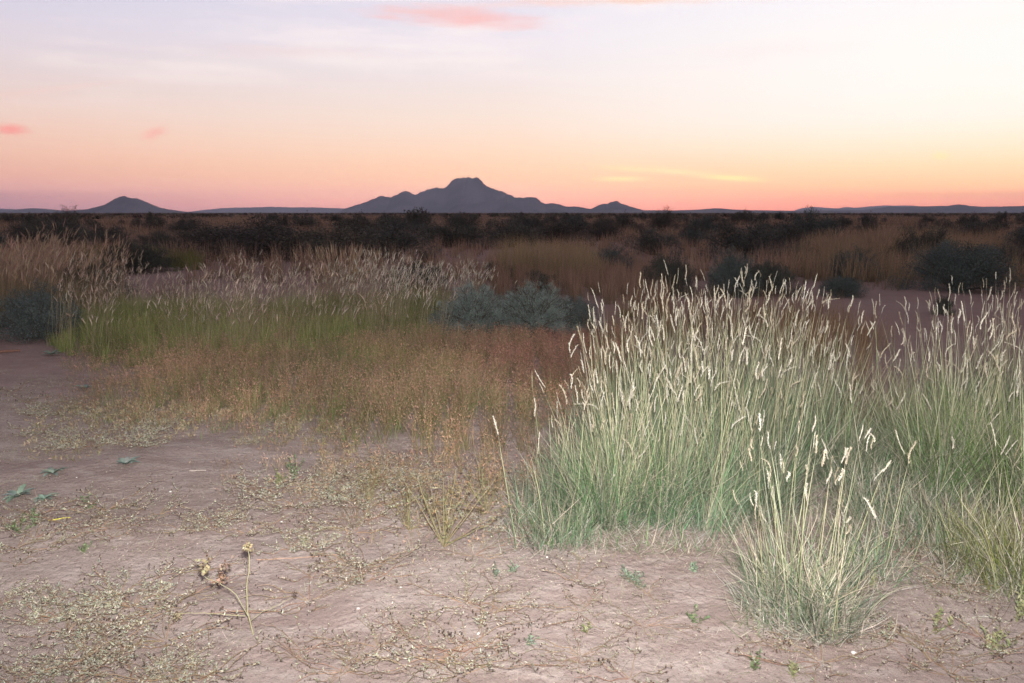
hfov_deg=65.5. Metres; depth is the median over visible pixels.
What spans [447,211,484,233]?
desert shrub
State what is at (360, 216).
desert shrub
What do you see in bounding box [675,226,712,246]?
desert shrub
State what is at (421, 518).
creeping weed
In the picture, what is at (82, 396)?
creeping weed
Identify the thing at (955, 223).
desert shrub
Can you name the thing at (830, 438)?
grass tussock
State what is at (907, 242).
desert shrub
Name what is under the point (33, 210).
hill
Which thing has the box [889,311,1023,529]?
grass tussock
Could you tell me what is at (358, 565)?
creeping weed
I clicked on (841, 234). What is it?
grass tuft
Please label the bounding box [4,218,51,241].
desert shrub
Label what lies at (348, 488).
creeping weed
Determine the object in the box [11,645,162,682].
creeping weed
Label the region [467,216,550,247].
desert shrub
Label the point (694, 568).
weed sprout
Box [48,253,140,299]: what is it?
shrub
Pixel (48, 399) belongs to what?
creeping weed
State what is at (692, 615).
weed sprout
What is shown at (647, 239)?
desert shrub
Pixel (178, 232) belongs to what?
desert shrub
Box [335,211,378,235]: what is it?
desert shrub
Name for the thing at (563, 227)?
desert shrub
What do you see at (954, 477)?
grass tussock
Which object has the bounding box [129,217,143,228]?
desert shrub
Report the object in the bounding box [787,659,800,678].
weed sprout
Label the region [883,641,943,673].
creeping weed
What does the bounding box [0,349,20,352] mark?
twig
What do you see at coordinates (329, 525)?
creeping weed
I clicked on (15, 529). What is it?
weed sprout
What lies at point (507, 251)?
dry grass
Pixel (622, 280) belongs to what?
dry grass
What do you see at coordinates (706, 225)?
desert shrub
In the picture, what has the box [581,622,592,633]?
weed sprout
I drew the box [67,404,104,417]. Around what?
creeping weed
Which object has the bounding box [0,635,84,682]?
creeping weed
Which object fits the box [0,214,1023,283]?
dry grass
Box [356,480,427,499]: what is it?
creeping weed
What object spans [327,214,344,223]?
desert shrub
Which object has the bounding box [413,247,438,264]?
desert shrub
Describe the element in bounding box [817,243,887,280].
desert shrub
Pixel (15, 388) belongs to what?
creeping weed
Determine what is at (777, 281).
desert shrub
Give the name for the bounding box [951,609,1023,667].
creeping weed
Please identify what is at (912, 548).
creeping weed
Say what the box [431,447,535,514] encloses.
umbel weed
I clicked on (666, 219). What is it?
desert shrub
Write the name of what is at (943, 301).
desert shrub
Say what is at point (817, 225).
desert shrub
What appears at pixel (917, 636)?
creeping weed
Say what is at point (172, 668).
creeping weed
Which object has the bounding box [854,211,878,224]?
desert shrub
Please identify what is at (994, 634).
weed sprout
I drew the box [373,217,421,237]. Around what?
desert shrub
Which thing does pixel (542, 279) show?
desert shrub
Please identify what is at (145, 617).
creeping weed
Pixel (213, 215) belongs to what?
scrub
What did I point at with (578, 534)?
grass tussock
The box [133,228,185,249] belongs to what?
desert shrub
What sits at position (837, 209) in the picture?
hill
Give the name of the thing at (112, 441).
creeping weed
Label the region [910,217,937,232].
desert shrub
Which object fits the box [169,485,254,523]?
creeping weed
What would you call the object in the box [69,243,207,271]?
dry grass
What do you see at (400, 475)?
creeping weed
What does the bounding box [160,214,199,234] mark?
desert shrub
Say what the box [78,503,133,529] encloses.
creeping weed
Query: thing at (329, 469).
fine grass
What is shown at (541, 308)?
sagebrush
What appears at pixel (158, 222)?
desert shrub
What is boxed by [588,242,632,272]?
desert shrub
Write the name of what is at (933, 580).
creeping weed
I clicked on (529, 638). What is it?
weed sprout
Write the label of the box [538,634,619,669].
creeping weed
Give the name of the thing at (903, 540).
creeping weed
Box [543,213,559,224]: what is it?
desert shrub
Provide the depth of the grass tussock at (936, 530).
3.61 m
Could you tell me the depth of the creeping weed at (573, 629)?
2.72 m
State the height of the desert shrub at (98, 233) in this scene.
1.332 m
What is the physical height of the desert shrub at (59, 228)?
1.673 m
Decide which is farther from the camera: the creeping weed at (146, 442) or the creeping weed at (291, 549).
the creeping weed at (146, 442)
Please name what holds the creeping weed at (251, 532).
on the ground at (30, 361)
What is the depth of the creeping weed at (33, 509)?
4.01 m
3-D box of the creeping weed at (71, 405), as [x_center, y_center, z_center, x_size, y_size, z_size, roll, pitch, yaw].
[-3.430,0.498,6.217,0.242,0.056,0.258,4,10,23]
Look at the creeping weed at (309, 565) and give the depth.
3.48 m
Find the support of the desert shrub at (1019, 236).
on the ground at (30, 361)
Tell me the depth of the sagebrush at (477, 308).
9.34 m
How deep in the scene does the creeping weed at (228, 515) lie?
3.83 m
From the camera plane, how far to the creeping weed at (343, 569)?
3.31 m
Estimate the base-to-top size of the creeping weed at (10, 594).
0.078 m
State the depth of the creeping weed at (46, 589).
3.15 m
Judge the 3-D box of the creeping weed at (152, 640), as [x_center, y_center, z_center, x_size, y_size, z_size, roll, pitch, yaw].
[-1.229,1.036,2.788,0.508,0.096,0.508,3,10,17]
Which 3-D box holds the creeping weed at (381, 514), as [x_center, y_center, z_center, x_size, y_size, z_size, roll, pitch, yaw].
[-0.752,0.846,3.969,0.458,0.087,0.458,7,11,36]
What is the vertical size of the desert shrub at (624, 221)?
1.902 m
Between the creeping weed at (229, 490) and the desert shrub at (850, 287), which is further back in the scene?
the desert shrub at (850, 287)
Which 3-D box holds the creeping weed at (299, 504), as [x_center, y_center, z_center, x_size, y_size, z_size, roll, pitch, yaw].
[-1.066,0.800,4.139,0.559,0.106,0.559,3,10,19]
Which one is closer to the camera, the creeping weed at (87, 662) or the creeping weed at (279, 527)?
the creeping weed at (87, 662)
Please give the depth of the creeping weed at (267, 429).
5.61 m
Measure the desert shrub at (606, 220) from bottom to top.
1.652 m
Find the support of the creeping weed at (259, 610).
on the ground at (30, 361)
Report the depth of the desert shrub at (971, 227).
33.06 m
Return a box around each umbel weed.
[324,452,400,503]
[382,465,460,529]
[398,468,510,546]
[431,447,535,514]
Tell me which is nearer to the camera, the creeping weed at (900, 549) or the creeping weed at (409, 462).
the creeping weed at (900, 549)
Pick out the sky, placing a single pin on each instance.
(179, 105)
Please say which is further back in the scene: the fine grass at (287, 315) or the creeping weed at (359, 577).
the fine grass at (287, 315)
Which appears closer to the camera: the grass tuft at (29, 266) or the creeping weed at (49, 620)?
the creeping weed at (49, 620)
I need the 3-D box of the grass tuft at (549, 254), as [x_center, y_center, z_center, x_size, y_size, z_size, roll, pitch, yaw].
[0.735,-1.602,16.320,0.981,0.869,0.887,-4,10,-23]
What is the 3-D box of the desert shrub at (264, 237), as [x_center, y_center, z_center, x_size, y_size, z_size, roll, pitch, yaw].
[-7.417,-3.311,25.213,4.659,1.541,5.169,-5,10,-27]
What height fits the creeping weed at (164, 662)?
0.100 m
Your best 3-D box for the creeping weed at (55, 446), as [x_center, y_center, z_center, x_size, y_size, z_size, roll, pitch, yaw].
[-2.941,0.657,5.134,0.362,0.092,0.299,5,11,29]
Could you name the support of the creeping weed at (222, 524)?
on the ground at (30, 361)
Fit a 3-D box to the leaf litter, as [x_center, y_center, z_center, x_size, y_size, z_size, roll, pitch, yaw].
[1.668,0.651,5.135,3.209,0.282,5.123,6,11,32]
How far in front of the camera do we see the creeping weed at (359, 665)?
2.63 m
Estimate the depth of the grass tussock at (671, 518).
3.85 m
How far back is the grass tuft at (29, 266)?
14.01 m
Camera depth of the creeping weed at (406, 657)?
2.66 m
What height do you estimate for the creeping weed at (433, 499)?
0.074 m
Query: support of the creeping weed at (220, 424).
on the ground at (30, 361)
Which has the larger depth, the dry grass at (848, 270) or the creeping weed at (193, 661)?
the dry grass at (848, 270)
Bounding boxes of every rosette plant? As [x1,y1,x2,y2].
[1,484,34,502]
[33,493,58,502]
[41,467,67,476]
[42,350,59,354]
[73,384,93,388]
[117,456,139,463]
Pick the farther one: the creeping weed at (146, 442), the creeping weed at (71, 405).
the creeping weed at (71, 405)
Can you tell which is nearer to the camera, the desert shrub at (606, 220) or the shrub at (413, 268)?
the shrub at (413, 268)
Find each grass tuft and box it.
[0,241,61,291]
[293,242,382,315]
[524,244,568,279]
[551,248,585,272]
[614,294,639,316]
[807,225,859,272]
[853,223,905,267]
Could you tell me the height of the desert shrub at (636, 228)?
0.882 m
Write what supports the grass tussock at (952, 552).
on the ground at (30, 361)
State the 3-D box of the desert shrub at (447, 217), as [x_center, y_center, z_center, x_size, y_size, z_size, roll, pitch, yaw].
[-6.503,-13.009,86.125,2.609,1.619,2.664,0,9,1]
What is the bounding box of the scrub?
[0,212,1022,218]
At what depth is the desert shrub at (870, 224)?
52.16 m
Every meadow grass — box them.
[36,249,452,366]
[314,246,516,347]
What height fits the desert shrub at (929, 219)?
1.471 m
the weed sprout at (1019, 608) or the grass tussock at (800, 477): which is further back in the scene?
the grass tussock at (800, 477)
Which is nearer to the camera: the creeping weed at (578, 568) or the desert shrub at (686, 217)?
the creeping weed at (578, 568)
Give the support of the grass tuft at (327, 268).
on the ground at (30, 361)
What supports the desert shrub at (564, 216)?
on the ground at (30, 361)
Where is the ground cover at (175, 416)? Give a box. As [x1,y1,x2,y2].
[21,391,375,474]
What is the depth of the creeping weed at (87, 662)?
2.75 m
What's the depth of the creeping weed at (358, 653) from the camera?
2.69 m
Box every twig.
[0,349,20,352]
[257,553,348,559]
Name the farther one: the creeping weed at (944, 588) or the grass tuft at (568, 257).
the grass tuft at (568, 257)
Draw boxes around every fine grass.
[47,317,621,500]
[71,291,442,361]
[189,443,555,570]
[322,337,552,433]
[381,321,661,430]
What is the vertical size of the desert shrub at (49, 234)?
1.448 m
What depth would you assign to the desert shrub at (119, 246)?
21.91 m
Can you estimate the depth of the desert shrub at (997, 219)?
78.74 m
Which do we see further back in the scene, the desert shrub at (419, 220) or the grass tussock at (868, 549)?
the desert shrub at (419, 220)
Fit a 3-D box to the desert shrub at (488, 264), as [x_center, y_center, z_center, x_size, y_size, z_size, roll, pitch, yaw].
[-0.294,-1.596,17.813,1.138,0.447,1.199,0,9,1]
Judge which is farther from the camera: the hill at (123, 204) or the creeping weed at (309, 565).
the hill at (123, 204)
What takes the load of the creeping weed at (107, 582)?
on the ground at (30, 361)
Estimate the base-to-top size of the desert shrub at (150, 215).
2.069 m
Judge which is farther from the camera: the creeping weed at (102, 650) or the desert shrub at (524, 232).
the desert shrub at (524, 232)
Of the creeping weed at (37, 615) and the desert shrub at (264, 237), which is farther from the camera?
the desert shrub at (264, 237)
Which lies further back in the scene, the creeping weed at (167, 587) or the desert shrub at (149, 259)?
the desert shrub at (149, 259)
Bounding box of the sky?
[0,0,1023,211]
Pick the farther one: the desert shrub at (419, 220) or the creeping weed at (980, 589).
the desert shrub at (419, 220)
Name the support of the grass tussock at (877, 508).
on the ground at (30, 361)
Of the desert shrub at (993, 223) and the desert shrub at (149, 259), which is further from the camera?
the desert shrub at (993, 223)
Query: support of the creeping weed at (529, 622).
on the ground at (30, 361)
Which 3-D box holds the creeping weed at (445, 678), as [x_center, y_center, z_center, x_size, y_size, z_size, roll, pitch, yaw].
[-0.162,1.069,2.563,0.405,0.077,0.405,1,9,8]
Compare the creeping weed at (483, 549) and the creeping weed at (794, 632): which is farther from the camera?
the creeping weed at (483, 549)
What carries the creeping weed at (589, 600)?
on the ground at (30, 361)
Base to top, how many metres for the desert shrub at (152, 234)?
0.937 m
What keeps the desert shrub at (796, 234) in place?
on the ground at (30, 361)
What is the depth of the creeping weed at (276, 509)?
4.07 m
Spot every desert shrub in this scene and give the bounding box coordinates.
[0,213,20,224]
[0,229,13,248]
[0,274,87,344]
[1,219,48,245]
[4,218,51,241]
[18,212,39,224]
[21,217,96,247]
[30,216,47,226]
[31,210,101,250]
[36,203,93,234]
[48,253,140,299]
[77,221,138,245]
[82,219,100,228]
[95,241,180,274]
[103,237,130,256]
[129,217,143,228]
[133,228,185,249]
[141,209,157,222]
[142,218,168,230]
[143,217,260,256]
[149,228,166,237]
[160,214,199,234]
[170,220,219,249]
[201,212,336,262]
[259,214,405,262]
[263,213,279,220]
[272,213,292,226]
[286,210,321,229]
[304,216,322,228]
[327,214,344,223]
[332,215,354,227]
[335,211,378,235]
[343,218,447,258]
[345,209,366,223]
[372,215,403,229]
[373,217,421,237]
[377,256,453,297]
[400,207,435,224]
[409,219,509,247]
[411,215,426,226]
[412,223,441,242]
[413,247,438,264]
[440,214,455,224]
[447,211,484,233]
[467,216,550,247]
[477,261,515,277]
[505,215,522,227]
[507,211,531,223]
[510,270,566,294]
[513,213,550,228]
[524,215,598,245]
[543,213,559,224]
[548,293,611,333]
[557,212,568,222]
[557,213,592,232]
[567,213,587,222]
[574,222,626,240]
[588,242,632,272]
[591,214,623,233]
[613,211,631,220]
[614,209,636,230]
[620,225,685,255]
[627,223,645,232]
[635,250,702,296]
[636,211,648,220]
[643,205,683,232]
[672,224,720,242]
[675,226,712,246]
[676,215,690,222]
[683,213,717,237]
[690,212,792,261]
[699,243,765,298]
[706,215,721,222]
[714,217,737,232]
[726,212,745,223]
[732,206,754,224]
[738,257,805,296]
[748,214,767,224]
[759,214,811,254]
[761,211,770,221]
[771,211,787,221]
[791,205,842,241]
[816,275,871,298]
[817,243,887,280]
[820,214,847,236]
[835,215,856,227]
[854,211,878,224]
[857,218,883,235]
[880,226,965,272]
[881,236,1023,294]
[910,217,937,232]
[919,214,939,224]
[929,293,955,314]
[932,219,954,231]
[943,217,995,242]
[952,211,981,225]
[954,216,963,226]
[956,216,1000,236]
[981,244,1023,279]
[985,220,1012,231]
[988,215,1002,225]
[995,211,1011,223]
[998,216,1023,254]
[1003,224,1022,242]
[1012,209,1023,223]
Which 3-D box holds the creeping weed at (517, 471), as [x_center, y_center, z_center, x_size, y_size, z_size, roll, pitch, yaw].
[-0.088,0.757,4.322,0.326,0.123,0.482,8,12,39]
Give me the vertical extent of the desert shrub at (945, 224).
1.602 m
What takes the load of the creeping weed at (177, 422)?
on the ground at (30, 361)
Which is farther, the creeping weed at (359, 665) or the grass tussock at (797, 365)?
the grass tussock at (797, 365)
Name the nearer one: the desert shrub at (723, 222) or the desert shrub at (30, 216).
the desert shrub at (723, 222)
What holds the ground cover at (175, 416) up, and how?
on the ground at (30, 361)
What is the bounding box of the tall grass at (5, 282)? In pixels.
[0,220,139,327]
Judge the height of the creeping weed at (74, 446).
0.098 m
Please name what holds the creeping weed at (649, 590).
on the ground at (30, 361)
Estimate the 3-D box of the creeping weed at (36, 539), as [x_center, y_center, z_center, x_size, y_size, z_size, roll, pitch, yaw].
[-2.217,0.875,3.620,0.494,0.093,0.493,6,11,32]
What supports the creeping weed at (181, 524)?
on the ground at (30, 361)
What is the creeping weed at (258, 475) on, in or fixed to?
on the ground at (30, 361)
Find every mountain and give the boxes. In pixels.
[337,177,505,212]
[441,194,641,212]
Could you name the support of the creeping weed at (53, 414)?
on the ground at (30, 361)
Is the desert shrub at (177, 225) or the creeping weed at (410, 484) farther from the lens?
the desert shrub at (177, 225)
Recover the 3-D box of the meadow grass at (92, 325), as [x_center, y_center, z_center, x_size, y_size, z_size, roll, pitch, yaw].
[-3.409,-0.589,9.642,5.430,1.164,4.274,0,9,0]
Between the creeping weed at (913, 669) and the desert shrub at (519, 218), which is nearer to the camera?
the creeping weed at (913, 669)
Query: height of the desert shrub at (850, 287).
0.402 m
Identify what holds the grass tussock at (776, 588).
on the ground at (30, 361)
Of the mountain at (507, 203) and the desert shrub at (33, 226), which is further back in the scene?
the mountain at (507, 203)
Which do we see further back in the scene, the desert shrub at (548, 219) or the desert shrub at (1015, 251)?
the desert shrub at (548, 219)
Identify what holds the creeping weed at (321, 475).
on the ground at (30, 361)
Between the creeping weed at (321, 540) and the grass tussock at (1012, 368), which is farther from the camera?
the grass tussock at (1012, 368)
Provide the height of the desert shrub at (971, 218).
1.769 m
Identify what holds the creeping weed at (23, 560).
on the ground at (30, 361)
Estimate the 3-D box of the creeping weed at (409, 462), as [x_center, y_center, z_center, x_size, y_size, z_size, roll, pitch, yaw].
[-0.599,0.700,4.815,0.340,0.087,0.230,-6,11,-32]
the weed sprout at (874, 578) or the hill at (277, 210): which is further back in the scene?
the hill at (277, 210)
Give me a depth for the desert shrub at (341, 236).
23.93 m
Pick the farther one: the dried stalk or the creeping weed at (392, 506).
the creeping weed at (392, 506)
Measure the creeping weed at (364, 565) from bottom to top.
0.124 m
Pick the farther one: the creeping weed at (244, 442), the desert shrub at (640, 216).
the desert shrub at (640, 216)
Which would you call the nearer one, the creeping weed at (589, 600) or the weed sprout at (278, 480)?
the creeping weed at (589, 600)
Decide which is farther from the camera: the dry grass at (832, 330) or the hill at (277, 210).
the hill at (277, 210)
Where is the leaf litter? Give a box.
[498,392,1023,652]
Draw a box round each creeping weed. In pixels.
[0,381,28,391]
[0,493,65,518]
[0,493,107,519]
[0,497,58,531]
[0,503,34,524]
[0,509,71,553]
[0,547,42,566]
[0,576,47,613]
[0,578,120,623]
[0,616,151,682]
[0,623,138,682]
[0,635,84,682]
[1,586,133,640]
[1,641,121,682]
[2,592,88,626]
[5,516,83,537]
[5,520,91,557]
[6,390,49,402]
[6,415,68,437]
[8,608,160,682]
[9,399,57,415]
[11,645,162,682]
[15,606,148,678]
[17,392,74,404]
[21,582,72,609]
[25,399,82,418]
[29,499,181,546]
[30,434,87,451]
[30,600,210,668]
[35,424,83,441]
[41,554,182,618]
[46,658,102,682]
[48,590,175,640]
[50,561,217,638]
[51,500,120,543]
[52,398,91,409]
[54,473,176,517]
[57,424,129,451]
[58,385,93,402]
[63,506,102,527]
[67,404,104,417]
[70,562,182,619]
[73,613,269,682]
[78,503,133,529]
[79,629,204,682]
[82,419,168,447]
[91,594,236,676]
[94,516,141,541]
[96,409,119,418]
[97,630,202,682]
[122,426,175,447]
[123,482,191,522]
[124,563,259,604]
[124,651,229,682]
[125,415,178,431]
[125,425,166,441]
[137,637,217,681]
[139,509,209,537]
[159,407,217,425]
[160,544,246,586]
[161,490,257,535]
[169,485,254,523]
[181,499,252,533]
[200,503,305,540]
[204,419,235,430]
[210,476,251,492]
[210,558,378,635]
[225,463,313,501]
[231,432,266,445]
[236,469,331,499]
[243,488,334,513]
[245,516,333,554]
[246,474,363,510]
[252,510,322,532]
[255,621,359,667]
[256,418,295,431]
[258,556,380,589]
[261,623,420,682]
[269,635,332,661]
[281,521,345,551]
[285,458,374,495]
[292,458,382,489]
[296,499,407,552]
[297,458,357,486]
[298,602,420,669]
[302,629,375,682]
[304,512,362,530]
[305,464,375,489]
[306,481,365,505]
[306,531,358,568]
[308,492,406,530]
[311,532,426,568]
[311,543,436,584]
[314,630,403,667]
[317,475,375,503]
[320,559,382,581]
[326,482,418,504]
[336,453,419,485]
[338,559,409,583]
[339,455,445,492]
[341,481,427,510]
[343,455,444,491]
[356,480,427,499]
[358,450,436,472]
[364,602,532,682]
[371,606,538,674]
[372,617,422,647]
[375,465,449,490]
[381,473,434,489]
[388,446,431,465]
[390,462,442,483]
[390,564,511,623]
[399,636,520,682]
[408,606,508,669]
[410,494,479,525]
[411,484,450,510]
[422,527,532,561]
[426,483,533,519]
[428,601,520,660]
[442,470,544,510]
[442,569,540,625]
[458,571,553,631]
[466,467,531,497]
[468,500,550,536]
[512,616,631,679]
[536,576,605,628]
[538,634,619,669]
[540,551,608,591]
[564,582,602,606]
[570,631,671,682]
[592,598,708,642]
[615,570,672,605]
[726,617,897,682]
[736,617,786,652]
[757,600,839,651]
[804,594,901,643]
[847,618,896,641]
[869,613,988,682]
[871,612,976,663]
[871,615,966,661]
[876,539,925,556]
[877,633,1023,682]
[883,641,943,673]
[884,523,954,559]
[886,524,1006,565]
[897,555,1012,606]
[916,556,981,589]
[917,539,991,574]
[917,570,975,599]
[919,604,1023,656]
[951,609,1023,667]
[952,553,1020,600]
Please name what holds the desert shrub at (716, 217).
on the ground at (30, 361)
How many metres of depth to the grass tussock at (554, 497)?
3.93 m
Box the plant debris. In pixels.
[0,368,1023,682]
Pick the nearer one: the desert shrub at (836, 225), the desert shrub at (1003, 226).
the desert shrub at (836, 225)
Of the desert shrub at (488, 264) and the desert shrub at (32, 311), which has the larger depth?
the desert shrub at (488, 264)
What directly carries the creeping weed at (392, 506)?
on the ground at (30, 361)
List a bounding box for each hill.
[0,208,64,212]
[52,196,200,212]
[191,207,343,212]
[600,204,1023,212]
[794,205,919,210]
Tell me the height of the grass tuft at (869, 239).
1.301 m
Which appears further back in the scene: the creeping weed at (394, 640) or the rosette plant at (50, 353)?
the rosette plant at (50, 353)
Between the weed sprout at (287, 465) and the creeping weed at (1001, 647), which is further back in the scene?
the weed sprout at (287, 465)
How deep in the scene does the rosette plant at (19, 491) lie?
4.24 m
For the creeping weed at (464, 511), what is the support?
on the ground at (30, 361)
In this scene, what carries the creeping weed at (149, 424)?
on the ground at (30, 361)
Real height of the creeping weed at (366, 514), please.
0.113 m
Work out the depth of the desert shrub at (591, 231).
41.57 m
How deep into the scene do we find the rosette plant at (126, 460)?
4.81 m
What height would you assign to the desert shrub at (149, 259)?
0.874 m
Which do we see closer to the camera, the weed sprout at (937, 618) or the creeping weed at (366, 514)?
the weed sprout at (937, 618)
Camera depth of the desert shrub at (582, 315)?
9.98 m
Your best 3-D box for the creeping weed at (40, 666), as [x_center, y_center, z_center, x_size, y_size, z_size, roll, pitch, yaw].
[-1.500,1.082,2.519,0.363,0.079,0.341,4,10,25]
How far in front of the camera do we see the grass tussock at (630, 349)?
5.83 m
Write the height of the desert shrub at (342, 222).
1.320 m
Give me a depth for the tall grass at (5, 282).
12.20 m
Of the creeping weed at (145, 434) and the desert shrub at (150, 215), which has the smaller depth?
the creeping weed at (145, 434)
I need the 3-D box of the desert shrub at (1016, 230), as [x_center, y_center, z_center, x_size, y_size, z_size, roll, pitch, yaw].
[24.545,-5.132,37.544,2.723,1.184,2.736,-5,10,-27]
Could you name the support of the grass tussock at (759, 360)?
on the ground at (30, 361)
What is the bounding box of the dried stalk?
[173,538,297,634]
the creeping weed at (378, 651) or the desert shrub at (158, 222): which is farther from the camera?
the desert shrub at (158, 222)
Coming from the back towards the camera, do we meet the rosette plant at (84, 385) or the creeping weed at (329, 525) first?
the rosette plant at (84, 385)
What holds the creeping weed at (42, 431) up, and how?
on the ground at (30, 361)
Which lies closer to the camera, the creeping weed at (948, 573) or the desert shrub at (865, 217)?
the creeping weed at (948, 573)
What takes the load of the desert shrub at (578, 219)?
on the ground at (30, 361)
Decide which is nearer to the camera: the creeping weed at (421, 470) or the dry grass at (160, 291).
the creeping weed at (421, 470)
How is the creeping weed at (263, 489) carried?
on the ground at (30, 361)
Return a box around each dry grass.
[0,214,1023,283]
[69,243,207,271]
[149,269,476,304]
[458,250,680,318]
[486,231,613,285]
[575,279,908,403]
[780,221,1023,293]
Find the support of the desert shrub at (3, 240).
on the ground at (30, 361)
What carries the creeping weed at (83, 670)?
on the ground at (30, 361)
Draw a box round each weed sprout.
[3,512,34,533]
[25,506,39,525]
[76,540,91,551]
[80,493,96,508]
[274,465,288,485]
[285,452,304,477]
[491,560,499,577]
[507,560,519,572]
[524,633,539,645]
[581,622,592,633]
[620,564,644,581]
[633,576,645,588]
[686,603,710,622]
[689,561,697,571]
[748,647,760,670]
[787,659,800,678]
[865,573,877,586]
[931,601,953,633]
[979,624,1016,654]
[1013,579,1023,621]
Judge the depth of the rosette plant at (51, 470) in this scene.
4.63 m
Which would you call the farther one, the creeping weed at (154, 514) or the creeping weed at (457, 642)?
the creeping weed at (154, 514)
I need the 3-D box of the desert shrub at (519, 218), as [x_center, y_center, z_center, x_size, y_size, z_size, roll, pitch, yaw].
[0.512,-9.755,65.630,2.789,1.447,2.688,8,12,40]
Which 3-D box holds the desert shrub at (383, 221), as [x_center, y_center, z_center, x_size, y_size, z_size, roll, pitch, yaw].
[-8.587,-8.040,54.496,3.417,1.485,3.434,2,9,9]
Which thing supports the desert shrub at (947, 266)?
on the ground at (30, 361)
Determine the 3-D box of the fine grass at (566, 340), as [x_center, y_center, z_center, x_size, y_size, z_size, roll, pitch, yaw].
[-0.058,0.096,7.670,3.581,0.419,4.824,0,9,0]
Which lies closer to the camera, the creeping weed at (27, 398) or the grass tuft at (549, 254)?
the creeping weed at (27, 398)
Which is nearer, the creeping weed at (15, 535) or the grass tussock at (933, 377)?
the creeping weed at (15, 535)
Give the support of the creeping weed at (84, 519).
on the ground at (30, 361)
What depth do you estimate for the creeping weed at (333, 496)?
4.17 m
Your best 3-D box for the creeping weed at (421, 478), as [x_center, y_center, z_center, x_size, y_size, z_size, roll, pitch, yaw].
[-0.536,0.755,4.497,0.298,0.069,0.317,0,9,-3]
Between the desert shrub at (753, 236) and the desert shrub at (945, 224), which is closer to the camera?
the desert shrub at (753, 236)
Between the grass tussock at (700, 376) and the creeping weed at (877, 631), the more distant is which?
the grass tussock at (700, 376)
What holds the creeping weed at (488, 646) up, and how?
on the ground at (30, 361)
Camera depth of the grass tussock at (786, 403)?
4.83 m
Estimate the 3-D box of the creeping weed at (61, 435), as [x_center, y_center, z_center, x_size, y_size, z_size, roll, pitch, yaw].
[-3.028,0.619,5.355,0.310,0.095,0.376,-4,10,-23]
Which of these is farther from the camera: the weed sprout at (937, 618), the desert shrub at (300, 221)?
the desert shrub at (300, 221)
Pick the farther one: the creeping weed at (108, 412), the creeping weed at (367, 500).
the creeping weed at (108, 412)
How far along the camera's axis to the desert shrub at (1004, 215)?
92.56 m
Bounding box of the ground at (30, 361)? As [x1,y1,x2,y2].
[0,213,1023,682]
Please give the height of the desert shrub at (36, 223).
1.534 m
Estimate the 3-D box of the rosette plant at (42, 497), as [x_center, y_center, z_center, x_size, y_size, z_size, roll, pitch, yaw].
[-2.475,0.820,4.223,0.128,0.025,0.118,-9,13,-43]
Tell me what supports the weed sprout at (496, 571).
on the ground at (30, 361)
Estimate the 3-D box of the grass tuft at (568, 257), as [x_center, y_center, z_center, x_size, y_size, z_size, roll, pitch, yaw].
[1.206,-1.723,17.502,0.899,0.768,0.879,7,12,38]
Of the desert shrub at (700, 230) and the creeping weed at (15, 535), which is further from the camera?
the desert shrub at (700, 230)
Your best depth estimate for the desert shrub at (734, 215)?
100.82 m
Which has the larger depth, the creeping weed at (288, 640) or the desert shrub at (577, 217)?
the desert shrub at (577, 217)
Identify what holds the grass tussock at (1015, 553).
on the ground at (30, 361)
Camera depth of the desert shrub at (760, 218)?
92.29 m
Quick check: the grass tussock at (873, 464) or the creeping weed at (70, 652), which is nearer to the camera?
the creeping weed at (70, 652)
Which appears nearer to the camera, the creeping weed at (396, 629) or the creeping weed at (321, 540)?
the creeping weed at (396, 629)
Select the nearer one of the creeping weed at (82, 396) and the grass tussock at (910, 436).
the grass tussock at (910, 436)
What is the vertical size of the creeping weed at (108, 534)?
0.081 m
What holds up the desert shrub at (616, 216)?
on the ground at (30, 361)
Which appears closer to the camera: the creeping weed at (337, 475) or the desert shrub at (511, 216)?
the creeping weed at (337, 475)
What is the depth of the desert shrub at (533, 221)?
49.24 m
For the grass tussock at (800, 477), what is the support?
on the ground at (30, 361)
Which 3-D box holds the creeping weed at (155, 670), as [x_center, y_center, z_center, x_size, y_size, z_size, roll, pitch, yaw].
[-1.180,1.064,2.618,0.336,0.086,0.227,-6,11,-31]
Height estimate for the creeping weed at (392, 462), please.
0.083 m
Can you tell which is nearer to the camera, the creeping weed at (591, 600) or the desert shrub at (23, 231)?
the creeping weed at (591, 600)
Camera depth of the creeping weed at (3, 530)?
3.83 m
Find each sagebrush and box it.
[422,280,526,342]
[485,280,583,339]
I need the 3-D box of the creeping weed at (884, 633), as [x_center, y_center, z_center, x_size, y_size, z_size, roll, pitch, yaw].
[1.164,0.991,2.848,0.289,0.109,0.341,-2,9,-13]
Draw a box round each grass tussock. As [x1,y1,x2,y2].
[463,416,631,562]
[483,358,705,546]
[497,333,753,553]
[520,283,752,475]
[525,300,838,566]
[563,274,734,425]
[568,268,812,479]
[598,316,865,529]
[636,264,812,419]
[650,271,869,480]
[666,375,849,537]
[687,413,928,653]
[706,282,884,425]
[720,312,948,484]
[768,353,947,508]
[790,294,953,443]
[790,440,937,598]
[799,382,1017,554]
[823,313,1022,503]
[828,301,1023,515]
[840,436,1021,576]
[870,284,1023,438]
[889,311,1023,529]
[895,430,1023,602]
[901,422,1023,610]
[937,270,1023,436]
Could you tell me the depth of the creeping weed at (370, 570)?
3.33 m
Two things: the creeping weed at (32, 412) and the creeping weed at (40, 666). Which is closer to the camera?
the creeping weed at (40, 666)
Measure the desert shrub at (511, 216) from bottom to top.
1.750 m

